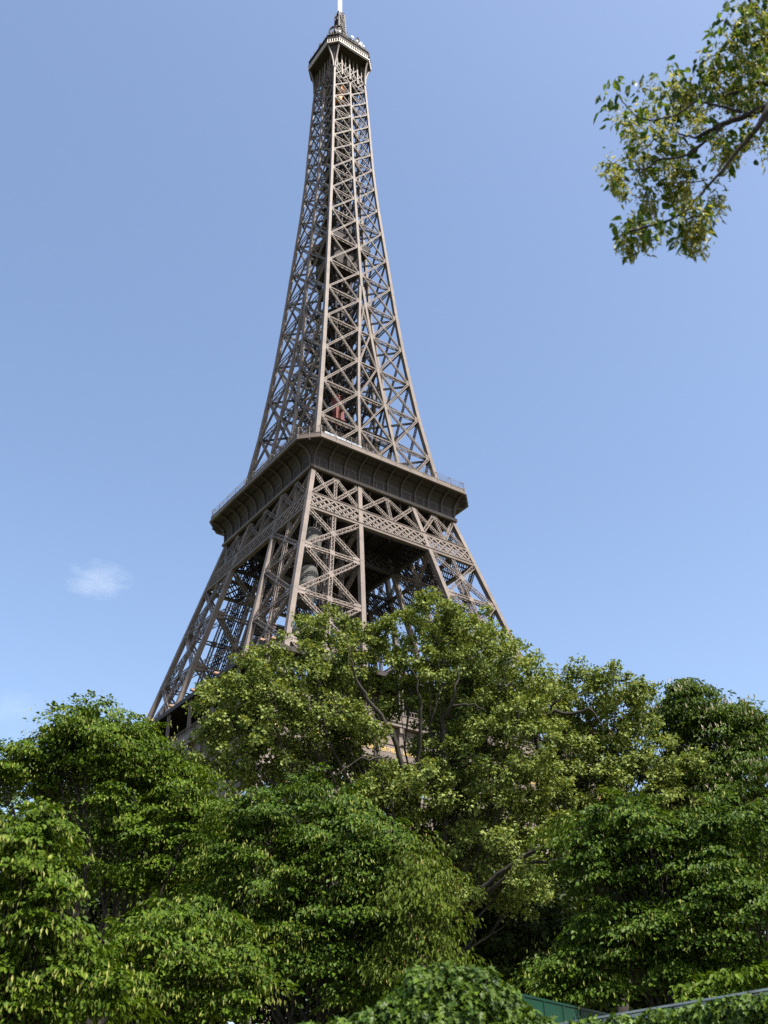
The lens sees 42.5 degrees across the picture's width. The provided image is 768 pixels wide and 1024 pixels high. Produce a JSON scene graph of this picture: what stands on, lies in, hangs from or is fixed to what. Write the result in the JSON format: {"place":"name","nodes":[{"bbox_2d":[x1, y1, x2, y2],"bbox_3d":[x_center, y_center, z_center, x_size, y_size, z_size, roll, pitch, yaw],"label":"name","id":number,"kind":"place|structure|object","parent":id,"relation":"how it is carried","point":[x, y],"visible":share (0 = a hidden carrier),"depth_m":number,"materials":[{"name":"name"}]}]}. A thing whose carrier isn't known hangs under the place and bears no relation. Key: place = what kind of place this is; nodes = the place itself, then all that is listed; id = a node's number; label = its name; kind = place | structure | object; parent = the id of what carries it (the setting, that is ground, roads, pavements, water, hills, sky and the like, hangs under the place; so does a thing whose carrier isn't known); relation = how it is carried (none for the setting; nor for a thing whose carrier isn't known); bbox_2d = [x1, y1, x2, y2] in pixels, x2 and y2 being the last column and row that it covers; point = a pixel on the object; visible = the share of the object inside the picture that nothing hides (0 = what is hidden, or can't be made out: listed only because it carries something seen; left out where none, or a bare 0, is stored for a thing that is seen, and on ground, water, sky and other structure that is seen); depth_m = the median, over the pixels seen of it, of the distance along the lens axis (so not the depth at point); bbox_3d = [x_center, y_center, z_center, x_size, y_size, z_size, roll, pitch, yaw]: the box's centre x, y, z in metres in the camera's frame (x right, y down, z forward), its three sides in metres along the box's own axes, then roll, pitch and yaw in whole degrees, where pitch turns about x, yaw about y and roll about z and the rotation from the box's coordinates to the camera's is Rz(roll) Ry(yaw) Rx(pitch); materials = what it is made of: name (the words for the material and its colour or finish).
{"place":"outdoors","nodes":[
{"label":"outdoors","id":0,"kind":"place"},
{"bbox_2d":[0,0,767,1023],"label":"sky","id":1,"kind":"structure","parent":0,"point":[602,422],"materials":[{"name":"blue"}]},
{"label":"ground","id":2,"kind":"structure","parent":0,"visible":0},
{"bbox_2d":[0,796,179,1023],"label":"linden tree","id":3,"kind":"object","parent":2,"relation":"on","point":[31,885],"visible":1,"depth_m":14.83,"materials":[{"name":"green plant"}]},
{"bbox_2d":[0,689,244,1023],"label":"linden tree","id":4,"kind":"object","parent":2,"relation":"on","point":[81,742],"visible":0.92,"depth_m":27.76,"materials":[{"name":"green plant"}]},
{"bbox_2d":[0,759,306,1023],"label":"background tree","id":5,"kind":"object","parent":2,"relation":"on","point":[95,915],"visible":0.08,"depth_m":61.36,"materials":[{"name":"green plant"}]},
{"bbox_2d":[68,896,306,1023],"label":"linden tree","id":6,"kind":"object","parent":2,"relation":"on","point":[152,938],"visible":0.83,"depth_m":18.66,"materials":[{"name":"green plant"}]},
{"bbox_2d":[176,778,391,1023],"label":"background tree","id":7,"kind":"object","parent":2,"relation":"on","point":[303,1001],"visible":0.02,"depth_m":65.61,"materials":[{"name":"green plant"}]},
{"bbox_2d":[151,761,436,1023],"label":"linden tree","id":8,"kind":"object","parent":2,"relation":"on","point":[310,912],"visible":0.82,"depth_m":24.41,"materials":[{"name":"green plant"}]},
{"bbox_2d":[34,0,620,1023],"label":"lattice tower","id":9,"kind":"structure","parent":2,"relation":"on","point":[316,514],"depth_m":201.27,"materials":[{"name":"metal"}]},
{"bbox_2d":[294,1005,381,1023],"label":"ivy mound","id":10,"kind":"object","parent":2,"relation":"on","point":[368,1015],"visible":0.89,"depth_m":9.75,"materials":[{"name":"green plant"}]},
{"bbox_2d":[181,586,625,982],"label":"plane tree","id":11,"kind":"object","parent":2,"relation":"on","point":[456,742],"visible":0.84,"depth_m":51.30,"materials":[{"name":"green plant"}]},
{"bbox_2d":[345,821,502,998],"bbox_3d":[0.934,11.574,22.625,3.601,8.655,3.701,3,-33,-7],"label":"tree","id":12,"kind":"object","parent":2,"relation":"on","point":[418,889],"visible":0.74,"depth_m":23.15,"materials":[{"name":"green plant"}]},
{"bbox_2d":[374,960,559,1023],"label":"ivy mound","id":13,"kind":"object","parent":2,"relation":"on","point":[423,994],"visible":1,"depth_m":9.72,"materials":[{"name":"green plant"}]},
{"bbox_2d":[363,852,639,1013],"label":"background tree","id":14,"kind":"object","parent":2,"relation":"on","point":[504,950],"visible":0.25,"depth_m":54.26,"materials":[{"name":"green plant"}]},
{"bbox_2d":[403,968,635,1023],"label":"hoarding","id":15,"kind":"object","parent":2,"relation":"on","point":[563,1012],"visible":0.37,"depth_m":19.12,"materials":[{"name":"green metal"}]},
{"bbox_2d":[511,652,718,1012],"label":"plane tree","id":16,"kind":"object","parent":2,"relation":"on","point":[628,766],"visible":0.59,"depth_m":53.50,"materials":[{"name":"green plant"}]},
{"bbox_2d":[507,786,767,1016],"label":"linden tree","id":17,"kind":"object","parent":2,"relation":"on","point":[696,919],"visible":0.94,"depth_m":20.80,"materials":[{"name":"green plant"}]},
{"bbox_2d":[524,961,767,1017],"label":"hedge","id":18,"kind":"object","parent":2,"relation":"on","point":[726,982],"visible":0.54,"depth_m":17.06,"materials":[{"name":"green plant"}]},
{"bbox_2d":[525,784,767,1020],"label":"background tree","id":19,"kind":"object","parent":2,"relation":"on","point":[637,1004],"visible":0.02,"depth_m":63.97,"materials":[{"name":"green plant"}]},
{"bbox_2d":[560,988,767,1023],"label":"garden wall","id":20,"kind":"structure","parent":2,"relation":"on","point":[634,1013],"depth_m":12.21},
{"bbox_2d":[563,990,767,1023],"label":"ivy curtain","id":21,"kind":"object","parent":20,"relation":"hanging from","point":[719,1010],"visible":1,"depth_m":11.52,"materials":[{"name":"green plant"}]},
{"bbox_2d":[592,0,767,265],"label":"overhanging tree","id":22,"kind":"object","parent":2,"relation":"on","point":[689,97],"visible":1,"depth_m":9.97,"materials":[{"name":"green plant"}]},
{"bbox_2d":[629,677,767,959],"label":"chestnut tree","id":23,"kind":"object","parent":2,"relation":"on","point":[739,748],"visible":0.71,"depth_m":54.68,"materials":[{"name":"green plant"}]}
]}

